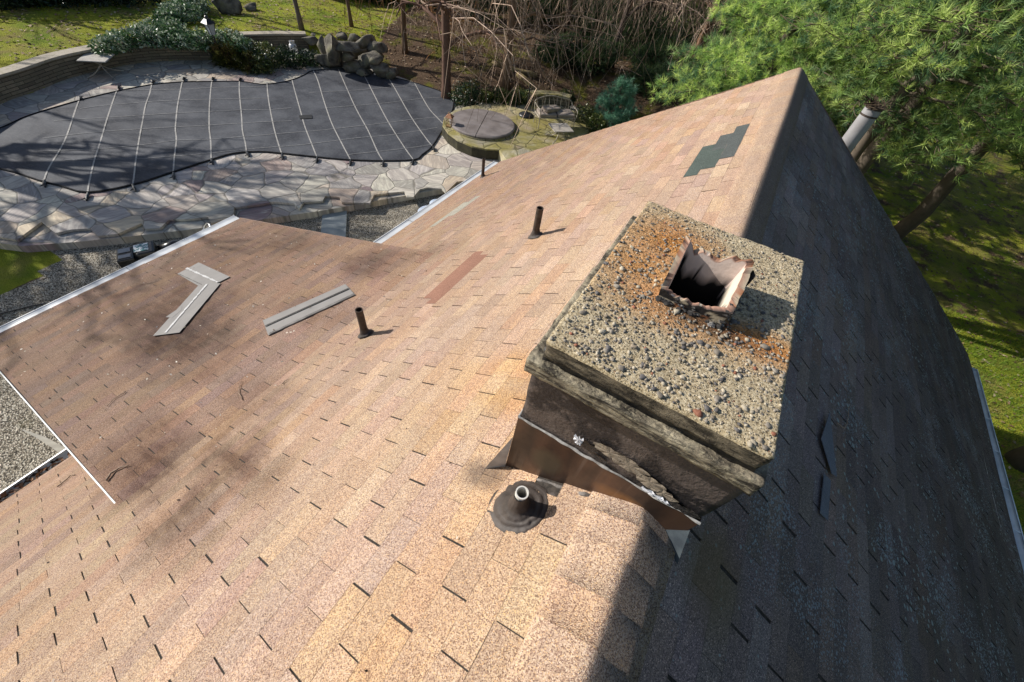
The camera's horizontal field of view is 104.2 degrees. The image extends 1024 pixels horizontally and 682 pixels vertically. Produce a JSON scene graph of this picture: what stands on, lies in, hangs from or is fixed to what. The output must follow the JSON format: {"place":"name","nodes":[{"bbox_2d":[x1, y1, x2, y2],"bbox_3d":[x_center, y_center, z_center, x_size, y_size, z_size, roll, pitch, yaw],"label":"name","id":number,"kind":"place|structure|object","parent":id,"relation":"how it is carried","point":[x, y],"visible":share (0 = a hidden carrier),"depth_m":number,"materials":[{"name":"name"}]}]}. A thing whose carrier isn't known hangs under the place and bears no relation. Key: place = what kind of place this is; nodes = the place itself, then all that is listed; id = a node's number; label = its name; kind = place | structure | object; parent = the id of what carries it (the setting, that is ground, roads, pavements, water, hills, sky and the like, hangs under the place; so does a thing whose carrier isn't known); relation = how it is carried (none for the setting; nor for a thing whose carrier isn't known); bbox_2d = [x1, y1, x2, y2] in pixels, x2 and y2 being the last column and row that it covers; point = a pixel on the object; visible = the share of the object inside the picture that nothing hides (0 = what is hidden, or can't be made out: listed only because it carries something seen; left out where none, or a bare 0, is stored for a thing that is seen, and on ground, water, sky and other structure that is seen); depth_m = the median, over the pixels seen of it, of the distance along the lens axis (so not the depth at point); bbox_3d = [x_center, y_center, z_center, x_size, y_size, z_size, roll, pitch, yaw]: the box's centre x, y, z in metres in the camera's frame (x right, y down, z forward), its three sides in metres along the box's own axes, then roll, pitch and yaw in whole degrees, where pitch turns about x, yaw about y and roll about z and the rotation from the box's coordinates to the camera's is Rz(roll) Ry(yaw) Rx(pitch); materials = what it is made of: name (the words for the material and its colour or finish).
{"place":"outdoors","nodes":[
{"label":"outdoors","id":0,"kind":"place"},
{"bbox_2d":[116,223,210,267],"bbox_3d":[-7.842,-2.033,9.185,1.955,0.922,0.776,-23,57,-25],"label":"engine machine","id":1,"kind":"object","parent":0,"point":[126,256],"visible":0.34,"depth_m":8.79,"materials":[{"name":"black paint"}]},
{"bbox_2d":[0,183,459,252],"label":"patio base","id":2,"kind":"object","parent":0,"point":[42,237],"visible":0.06,"depth_m":10.18,"materials":[{"name":"grey stone"}]},
{"bbox_2d":[0,51,593,241],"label":"patio","id":3,"kind":"structure","parent":0,"point":[222,188],"depth_m":11.81,"materials":[{"name":"grey stone"}]},
{"bbox_2d":[77,53,122,78],"bbox_3d":[-15.062,-10.078,14.614,0.866,0.565,0.866,-6,52,-13],"label":"patio table","id":4,"kind":"object","parent":3,"relation":"on","point":[94,58],"visible":1,"depth_m":14.42,"materials":[{"name":"metal"}]},
{"bbox_2d":[0,35,225,103],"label":"retaining wall","id":5,"kind":"structure","parent":3,"relation":"on","point":[27,76],"depth_m":14.09,"materials":[{"name":"stone"}]},
{"bbox_2d":[200,12,216,42],"bbox_3d":[-11.792,-12.237,15.581,0.380,0.980,0.380,28,52,14],"label":"lamp post","id":6,"kind":"object","parent":5,"relation":"on","point":[208,23],"visible":1,"depth_m":15.47,"materials":[{"name":"grey metal"}]},
{"bbox_2d":[0,68,453,200],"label":"pool cover","id":7,"kind":"object","parent":3,"relation":"on","point":[119,139],"visible":0.95,"depth_m":13.47,"materials":[{"name":"black fabric"}]},
{"bbox_2d":[356,68,372,75],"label":"boulder","id":8,"kind":"object","parent":7,"relation":"on","point":[362,72],"visible":0.99,"depth_m":17.45,"materials":[{"name":"stone"}]},
{"bbox_2d":[358,50,382,68],"bbox_3d":[-6.188,-12.355,17.538,1.195,0.599,1.002,28,52,14],"label":"boulder","id":9,"kind":"object","parent":8,"relation":"on","point":[367,59],"visible":0.89,"depth_m":17.28,"materials":[{"name":"stone"}]},
{"bbox_2d":[366,41,387,52],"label":"boulder","id":10,"kind":"object","parent":9,"relation":"on","point":[375,45],"visible":0.85,"depth_m":17.62,"materials":[{"name":"stone"}]},
{"bbox_2d":[356,34,375,48],"bbox_3d":[-6.479,-13.312,17.705,0.574,0.486,1.221,28,52,14],"label":"boulder","id":11,"kind":"object","parent":10,"relation":"on","point":[364,41],"visible":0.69,"depth_m":17.50,"materials":[{"name":"stone"}]},
{"bbox_2d":[245,40,286,75],"bbox_3d":[-10.282,-11.872,16.707,1.711,1.062,2.211,-5,52,-12],"label":"hedge shrub","id":12,"kind":"object","parent":3,"relation":"on","point":[267,63],"visible":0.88,"depth_m":16.57,"materials":[{"name":"green plant"}]},
{"bbox_2d":[289,40,297,52],"bbox_3d":[-9.818,-13.152,17.899,0.320,0.540,0.320,28,52,14],"label":"propane tank","id":13,"kind":"object","parent":3,"relation":"on","point":[291,43],"visible":0.56,"depth_m":17.75,"materials":[{"name":"white metal"}]},
{"bbox_2d":[276,43,322,69],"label":"boxwood","id":14,"kind":"object","parent":3,"relation":"on","point":[301,58],"visible":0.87,"depth_m":17.18,"materials":[{"name":"green plant"}]},
{"bbox_2d":[314,54,343,67],"bbox_3d":[-8.077,-12.533,17.714,1.177,0.687,0.982,8,50,-2],"label":"boulder","id":15,"kind":"object","parent":3,"relation":"on","point":[321,59],"visible":0.52,"depth_m":17.46,"materials":[{"name":"stone"}]},
{"bbox_2d":[342,59,361,72],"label":"boulder","id":16,"kind":"object","parent":3,"relation":"on","point":[354,66],"visible":0.65,"depth_m":17.46,"materials":[{"name":"stone"}]},
{"bbox_2d":[341,52,355,61],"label":"boulder","id":17,"kind":"object","parent":16,"relation":"on","point":[348,57],"visible":0.84,"depth_m":17.09,"materials":[{"name":"stone"}]},
{"bbox_2d":[324,40,359,52],"bbox_3d":[-7.187,-12.471,16.895,1.411,0.375,0.773,0,51,-9],"label":"boulder","id":18,"kind":"object","parent":17,"relation":"on","point":[345,46],"visible":0.78,"depth_m":16.82,"materials":[{"name":"stone"}]},
{"bbox_2d":[385,67,398,79],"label":"boulder","id":19,"kind":"object","parent":3,"relation":"on","point":[392,73],"visible":0.82,"depth_m":17.55,"materials":[{"name":"stone"}]},
{"bbox_2d":[370,62,388,77],"bbox_3d":[-5.824,-11.914,17.510,0.814,0.514,0.710,-18,56,-22],"label":"boulder","id":20,"kind":"object","parent":19,"relation":"on","point":[381,69],"visible":0.91,"depth_m":17.36,"materials":[{"name":"stone"}]},
{"bbox_2d":[446,77,482,108],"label":"azalea","id":21,"kind":"object","parent":3,"relation":"on","point":[473,95],"visible":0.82,"depth_m":16.23,"materials":[{"name":"green plant"}]},
{"bbox_2d":[442,127,498,159],"bbox_3d":[-1.677,-7.015,14.281,2.542,0.308,0.524,31,53,16],"label":"spa riser","id":22,"kind":"object","parent":3,"relation":"on","point":[469,150],"visible":1,"depth_m":14.08,"materials":[{"name":"stone"}]},
{"bbox_2d":[443,103,590,161],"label":"spa terrace","id":23,"kind":"structure","parent":3,"relation":"on","point":[529,138],"depth_m":15.07,"materials":[{"name":"beige stone"}]},
{"bbox_2d":[444,112,453,127],"bbox_3d":[-2.261,-8.028,14.435,0.280,0.492,0.280,15,50,4],"label":"lantern","id":24,"kind":"object","parent":23,"relation":"on","point":[450,116],"visible":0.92,"depth_m":14.32,"materials":[{"name":"gold metal"}]},
{"bbox_2d":[449,109,515,140],"bbox_3d":[-1.110,-8.121,14.987,2.500,0.240,2.500,28,52,14],"label":"spa","id":25,"kind":"object","parent":23,"relation":"on","point":[496,127],"visible":0.91,"depth_m":14.72,"materials":[{"name":"plastic"}]},
{"bbox_2d":[477,87,494,103],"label":"azalea","id":26,"kind":"object","parent":23,"relation":"on","point":[487,95],"visible":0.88,"depth_m":16.36,"materials":[{"name":"green plant"}]},
{"bbox_2d":[491,86,511,103],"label":"azalea","id":27,"kind":"object","parent":23,"relation":"on","point":[498,99],"visible":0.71,"depth_m":16.50,"materials":[{"name":"green plant"}]},
{"bbox_2d":[504,89,524,106],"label":"azalea","id":28,"kind":"object","parent":23,"relation":"on","point":[516,100],"visible":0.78,"depth_m":16.48,"materials":[{"name":"green plant"}]},
{"bbox_2d":[513,87,533,105],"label":"azalea","id":29,"kind":"object","parent":23,"relation":"on","point":[524,93],"visible":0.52,"depth_m":16.65,"materials":[{"name":"green plant"}]},
{"bbox_2d":[519,84,533,118],"bbox_3d":[0.636,-9.438,15.612,0.620,1.150,0.620,28,52,14],"label":"umbrella base","id":30,"kind":"object","parent":23,"relation":"on","point":[526,115],"visible":0.83,"depth_m":15.88,"materials":[{"name":"black plastic"}]},
{"bbox_2d":[528,90,571,107],"bbox_3d":[1.593,-10.255,16.914,1.912,0.450,0.634,-1,51,-9],"label":"stone bench","id":31,"kind":"object","parent":23,"relation":"on","point":[564,103],"visible":0.7,"depth_m":16.83,"materials":[{"name":"grey stone"}]},
{"bbox_2d":[533,95,577,129],"bbox_3d":[1.677,-8.806,15.390,1.572,0.937,0.820,-7,52,-14],"label":"loveseat","id":32,"kind":"object","parent":23,"relation":"on","point":[554,111],"visible":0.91,"depth_m":15.24,"materials":[{"name":"metal"}]},
{"bbox_2d":[546,123,573,143],"bbox_3d":[1.779,-7.723,14.837,0.790,0.439,0.789,-9,53,-16],"label":"coffee table","id":33,"kind":"object","parent":23,"relation":"on","point":[558,128],"visible":0.9,"depth_m":14.68,"materials":[{"name":"stone"}]},
{"bbox_2d":[558,87,577,106],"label":"azalea","id":34,"kind":"object","parent":23,"relation":"on","point":[574,99],"visible":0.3,"depth_m":17.26,"materials":[{"name":"green plant"}]},
{"bbox_2d":[574,103,597,122],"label":"azalea","id":35,"kind":"object","parent":23,"relation":"on","point":[589,111],"visible":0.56,"depth_m":16.14,"materials":[{"name":"green plant"}]},
{"bbox_2d":[584,112,608,132],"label":"azalea","id":36,"kind":"object","parent":23,"relation":"on","point":[600,124],"visible":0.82,"depth_m":15.70,"materials":[{"name":"green plant"}]},
{"bbox_2d":[0,68,1023,681],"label":"house","id":37,"kind":"structure","parent":0,"point":[664,468],"depth_m":2.37,"materials":[{"name":"brown"}]},
{"bbox_2d":[23,430,64,452],"bbox_3d":[-6.390,1.413,5.515,2.730,1.501,0.090,22,51,10],"label":"downspout","id":38,"kind":"object","parent":37,"relation":"attached to","point":[57,447],"visible":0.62,"depth_m":5.35,"materials":[{"name":"grey metal"}]},
{"bbox_2d":[105,465,127,480],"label":"twig","id":39,"kind":"object","parent":37,"relation":"on","point":[107,477],"visible":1,"depth_m":3.08,"materials":[{"name":"brown wood"}]},
{"bbox_2d":[153,262,228,335],"bbox_3d":[-4.096,-0.654,5.231,0.749,0.497,1.895,-16,55,-20],"label":"shingle strip","id":40,"kind":"object","parent":37,"relation":"on","point":[206,279],"visible":1,"depth_m":5.08,"materials":[{"name":"grey metal"}]},
{"bbox_2d":[20,235,426,504],"bbox_3d":[-3.408,-0.488,4.650,5.215,1.952,3.412,28,52,14],"label":"chaff","id":41,"kind":"object","parent":37,"relation":"on","point":[215,353],"visible":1,"depth_m":4.15,"materials":[{"name":"brown plant"}]},
{"bbox_2d":[263,284,354,334],"bbox_3d":[-2.282,-0.376,4.481,0.963,0.231,0.342,-27,59,-27],"label":"shingle strip","id":42,"kind":"object","parent":37,"relation":"on","point":[290,316],"visible":1,"depth_m":4.46,"materials":[{"name":"silver metal"}]},
{"bbox_2d":[47,175,710,681],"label":"chaff","id":43,"kind":"object","parent":37,"relation":"on","point":[363,349],"visible":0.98,"depth_m":2.56,"materials":[{"name":"brown plant"}]},
{"bbox_2d":[842,94,896,152],"bbox_3d":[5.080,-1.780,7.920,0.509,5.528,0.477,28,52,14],"label":"flue pipe","id":44,"kind":"object","parent":37,"relation":"on","point":[866,118],"visible":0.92,"depth_m":5.99,"materials":[{"name":"white metal"}]},
{"bbox_2d":[0,0,1023,534],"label":"ground","id":45,"kind":"structure","parent":0,"point":[34,278],"depth_m":14.80,"materials":[{"name":"green plant"}]},
{"bbox_2d":[0,0,42,10],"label":"hedge bush","id":46,"kind":"object","parent":45,"relation":"on","point":[8,3],"visible":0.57,"depth_m":16.03,"materials":[{"name":"green plant"}]},
{"bbox_2d":[0,302,49,314],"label":"hose","id":47,"kind":"object","parent":45,"relation":"on","point":[24,307],"visible":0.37,"depth_m":8.29,"materials":[{"name":"black plastic"}]},
{"bbox_2d":[0,0,75,8],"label":"hedge bush","id":48,"kind":"object","parent":45,"relation":"on","point":[35,4],"visible":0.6,"depth_m":16.39,"materials":[{"name":"green plant"}]},
{"bbox_2d":[30,0,102,8],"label":"hedge bush","id":49,"kind":"object","parent":45,"relation":"on","point":[64,6],"visible":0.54,"depth_m":16.82,"materials":[{"name":"green plant"}]},
{"bbox_2d":[76,0,136,7],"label":"hedge bush","id":50,"kind":"object","parent":45,"relation":"on","point":[105,2],"visible":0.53,"depth_m":17.48,"materials":[{"name":"green plant"}]},
{"bbox_2d":[106,0,163,7],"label":"hedge bush","id":51,"kind":"object","parent":45,"relation":"on","point":[133,3],"visible":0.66,"depth_m":18.04,"materials":[{"name":"green plant"}]},
{"bbox_2d":[86,15,253,57],"bbox_3d":[-13.603,-12.413,16.126,5.444,0.815,3.476,-18,56,-22],"label":"ground cover","id":52,"kind":"object","parent":45,"relation":"on","point":[157,33],"visible":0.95,"depth_m":15.66,"materials":[{"name":"green plant"}]},
{"bbox_2d":[152,0,211,25],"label":"ground cover","id":53,"kind":"object","parent":45,"relation":"on","point":[193,10],"visible":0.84,"depth_m":17.36,"materials":[{"name":"green plant"}]},
{"bbox_2d":[211,0,242,14],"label":"boulder","id":54,"kind":"object","parent":45,"relation":"on","point":[231,7],"visible":1,"depth_m":18.79,"materials":[{"name":"stone"}]},
{"bbox_2d":[208,27,261,75],"bbox_3d":[-11.658,-12.048,16.582,2.030,1.329,3.308,-25,58,-26],"label":"juniper","id":55,"kind":"object","parent":45,"relation":"on","point":[224,57],"visible":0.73,"depth_m":16.16,"materials":[{"name":"green plant"}]},
{"bbox_2d":[244,2,256,11],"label":"boulder","id":56,"kind":"object","parent":45,"relation":"on","point":[250,7],"visible":0.99,"depth_m":19.55,"materials":[{"name":"stone"}]},
{"bbox_2d":[240,31,308,51],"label":"stone bench wall","id":57,"kind":"structure","parent":45,"relation":"on","point":[275,39],"depth_m":18.00,"materials":[{"name":"grey stone"}]},
{"bbox_2d":[292,0,304,30],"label":"bare tree","id":58,"kind":"object","parent":45,"relation":"on","point":[298,16],"visible":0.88,"depth_m":18.25,"materials":[{"name":"brown plant"}]},
{"bbox_2d":[302,36,317,45],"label":"boulder","id":59,"kind":"object","parent":45,"relation":"on","point":[311,40],"visible":0.94,"depth_m":18.22,"materials":[{"name":"stone"}]},
{"bbox_2d":[316,35,326,53],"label":"boulder","id":60,"kind":"object","parent":45,"relation":"on","point":[320,44],"visible":0.65,"depth_m":17.71,"materials":[{"name":"stone"}]},
{"bbox_2d":[324,33,341,65],"bbox_3d":[-7.519,-12.333,16.869,0.588,1.173,0.859,28,52,14],"label":"boulder","id":61,"kind":"object","parent":45,"relation":"on","point":[331,44],"visible":0.93,"depth_m":16.64,"materials":[{"name":"stone"}]},
{"bbox_2d":[321,211,346,236],"bbox_3d":[-5.010,-3.295,11.233,0.655,0.070,1.527,-6,52,-13],"label":"stepping stone","id":62,"kind":"object","parent":45,"relation":"on","point":[334,223],"visible":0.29,"depth_m":11.19,"materials":[{"name":"grey stone"}]},
{"bbox_2d":[0,0,690,123],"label":"fallen leaves","id":63,"kind":"object","parent":45,"relation":"on","point":[55,14],"visible":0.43,"depth_m":18.91,"materials":[{"name":"brown plant"}]},
{"bbox_2d":[346,0,353,26],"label":"bare tree","id":64,"kind":"object","parent":45,"relation":"on","point":[350,20],"visible":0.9,"depth_m":19.47,"materials":[{"name":"brown plant"}]},
{"bbox_2d":[342,40,368,58],"bbox_3d":[-7.400,-13.524,18.779,1.346,1.116,1.885,-13,54,-19],"label":"boulder","id":65,"kind":"object","parent":45,"relation":"on","point":[357,52],"visible":0.1,"depth_m":18.24,"materials":[{"name":"stone"}]},
{"bbox_2d":[336,32,347,39],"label":"boulder","id":66,"kind":"object","parent":65,"relation":"on","point":[342,35],"visible":1,"depth_m":18.11,"materials":[{"name":"stone"}]},
{"bbox_2d":[348,33,360,41],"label":"boulder","id":67,"kind":"object","parent":65,"relation":"on","point":[353,37],"visible":0.69,"depth_m":17.65,"materials":[{"name":"stone"}]},
{"bbox_2d":[366,0,398,4],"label":"evergreen shrub","id":68,"kind":"object","parent":45,"relation":"on","point":[390,1],"visible":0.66,"depth_m":23.29,"materials":[{"name":"green plant"}]},
{"bbox_2d":[298,0,528,76],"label":"weeping tree","id":69,"kind":"object","parent":45,"relation":"on","point":[403,29],"visible":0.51,"depth_m":17.93,"materials":[{"name":"brown plant"}]},
{"bbox_2d":[417,0,459,12],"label":"evergreen shrub","id":70,"kind":"object","parent":45,"relation":"on","point":[420,3],"visible":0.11,"depth_m":22.94,"materials":[{"name":"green plant"}]},
{"bbox_2d":[449,0,504,20],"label":"evergreen shrub","id":71,"kind":"object","parent":45,"relation":"on","point":[485,7],"visible":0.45,"depth_m":22.59,"materials":[{"name":"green plant"}]},
{"bbox_2d":[368,0,604,141],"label":"weeping tree","id":72,"kind":"object","parent":45,"relation":"on","point":[444,6],"visible":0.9,"depth_m":15.36,"materials":[{"name":"brown plant"}]},
{"bbox_2d":[491,60,537,77],"bbox_3d":[0.128,-12.750,18.728,2.190,0.444,0.252,9,50,-1],"label":"log","id":73,"kind":"object","parent":45,"relation":"on","point":[524,72],"visible":0.62,"depth_m":18.68,"materials":[{"name":"brown wood"}]},
{"bbox_2d":[516,71,538,89],"bbox_3d":[1.187,-11.590,18.478,2.514,0.908,0.252,34,54,19],"label":"log","id":74,"kind":"object","parent":45,"relation":"on","point":[526,81],"visible":0.36,"depth_m":18.45,"materials":[{"name":"brown wood"}]},
{"bbox_2d":[508,0,575,26],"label":"evergreen shrub","id":75,"kind":"object","parent":45,"relation":"on","point":[542,2],"visible":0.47,"depth_m":23.03,"materials":[{"name":"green plant"}]},
{"bbox_2d":[415,0,689,137],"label":"weeping tree","id":76,"kind":"object","parent":45,"relation":"on","point":[513,24],"visible":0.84,"depth_m":15.75,"materials":[{"name":"brown plant"}]},
{"bbox_2d":[531,30,589,67],"bbox_3d":[2.243,-14.091,19.206,2.853,1.756,2.279,13,50,2],"label":"evergreen shrub","id":77,"kind":"object","parent":45,"relation":"on","point":[552,52],"visible":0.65,"depth_m":19.04,"materials":[{"name":"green plant"}]},
{"bbox_2d":[544,0,598,20],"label":"evergreen shrub","id":78,"kind":"object","parent":45,"relation":"on","point":[576,1],"visible":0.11,"depth_m":24.87,"materials":[{"name":"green plant"}]},
{"bbox_2d":[477,0,680,53],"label":"weeping tree","id":79,"kind":"object","parent":45,"relation":"on","point":[567,18],"visible":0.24,"depth_m":22.31,"materials":[{"name":"brown plant"}]},
{"bbox_2d":[567,31,625,76],"bbox_3d":[3.899,-13.729,19.089,3.225,1.923,2.706,8,50,-2],"label":"evergreen shrub","id":80,"kind":"object","parent":45,"relation":"on","point":[601,63],"visible":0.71,"depth_m":18.98,"materials":[{"name":"green plant"}]},
{"bbox_2d":[570,0,648,41],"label":"evergreen shrub","id":81,"kind":"object","parent":45,"relation":"on","point":[587,33],"visible":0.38,"depth_m":22.45,"materials":[{"name":"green plant"}]},
{"bbox_2d":[488,0,732,80],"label":"weeping tree","id":82,"kind":"object","parent":45,"relation":"on","point":[659,2],"visible":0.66,"depth_m":17.26,"materials":[{"name":"brown plant"}]},
{"bbox_2d":[594,75,642,127],"bbox_3d":[4.223,-9.710,16.377,2.286,2.361,2.547,28,52,14],"label":"blue evergreen shrub","id":83,"kind":"object","parent":45,"relation":"on","point":[615,115],"visible":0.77,"depth_m":16.01,"materials":[{"name":"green plant"}]},
{"bbox_2d":[573,0,667,25],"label":"pine tree","id":84,"kind":"object","parent":45,"relation":"on","point":[637,12],"visible":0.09,"depth_m":25.57,"materials":[{"name":"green plant"}]},
{"bbox_2d":[601,8,672,63],"bbox_3d":[6.572,-16.278,21.183,3.925,2.559,3.640,28,52,14],"label":"evergreen shrub","id":85,"kind":"object","parent":45,"relation":"on","point":[642,22],"visible":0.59,"depth_m":20.88,"materials":[{"name":"green plant"}]},
{"bbox_2d":[621,0,674,15],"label":"evergreen shrub","id":86,"kind":"object","parent":45,"relation":"on","point":[656,8],"visible":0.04,"depth_m":26.79,"materials":[{"name":"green plant"}]},
{"bbox_2d":[619,57,683,101],"bbox_3d":[6.362,-11.802,17.985,3.224,1.728,2.529,15,50,4],"label":"evergreen shrub","id":87,"kind":"object","parent":45,"relation":"on","point":[644,76],"visible":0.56,"depth_m":17.87,"materials":[{"name":"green plant"}]},
{"bbox_2d":[626,26,697,71],"bbox_3d":[7.492,-14.358,19.826,3.504,2.352,3.295,28,52,14],"label":"evergreen shrub","id":88,"kind":"object","parent":45,"relation":"on","point":[650,55],"visible":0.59,"depth_m":19.71,"materials":[{"name":"green plant"}]},
{"bbox_2d":[666,0,717,36],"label":"evergreen shrub","id":89,"kind":"object","parent":45,"relation":"on","point":[687,16],"visible":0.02,"depth_m":24.63,"materials":[{"name":"green plant"}]},
{"bbox_2d":[515,0,878,110],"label":"weeping tree","id":90,"kind":"object","parent":45,"relation":"on","point":[706,29],"visible":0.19,"depth_m":17.83,"materials":[{"name":"brown plant"}]},
{"bbox_2d":[630,0,776,53],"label":"pine tree","id":91,"kind":"object","parent":45,"relation":"on","point":[685,25],"visible":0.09,"depth_m":21.11,"materials":[{"name":"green plant"}]},
{"bbox_2d":[645,0,890,124],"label":"pine tree","id":92,"kind":"object","parent":45,"relation":"on","point":[721,51],"visible":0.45,"depth_m":10.35,"materials":[{"name":"green plant"}]},
{"bbox_2d":[661,0,948,166],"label":"pine tree","id":93,"kind":"object","parent":45,"relation":"on","point":[841,128],"visible":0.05,"depth_m":13.59,"materials":[{"name":"green plant"}]},
{"bbox_2d":[767,0,1023,186],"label":"pine tree","id":94,"kind":"object","parent":45,"relation":"on","point":[920,58],"visible":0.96,"depth_m":7.43,"materials":[{"name":"green plant"}]},
{"bbox_2d":[855,3,1023,239],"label":"pine tree","id":95,"kind":"object","parent":45,"relation":"on","point":[930,203],"visible":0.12,"depth_m":11.78,"materials":[{"name":"green plant"}]},
{"bbox_2d":[866,146,1023,497],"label":"fallen leaves","id":96,"kind":"object","parent":45,"relation":"on","point":[1009,467],"visible":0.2,"depth_m":13.64,"materials":[{"name":"brown plant"}]},
{"bbox_2d":[1004,445,1023,472],"bbox_3d":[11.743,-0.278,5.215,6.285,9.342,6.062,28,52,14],"label":"mulch bed","id":97,"kind":"object","parent":45,"relation":"on","point":[1014,458],"visible":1,"depth_m":8.62,"materials":[{"name":"brown soil"}]},
{"bbox_2d":[941,306,1023,530],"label":"grass","id":98,"kind":"structure","parent":0,"point":[1010,381],"depth_m":10.53,"materials":[{"name":"green plant"}]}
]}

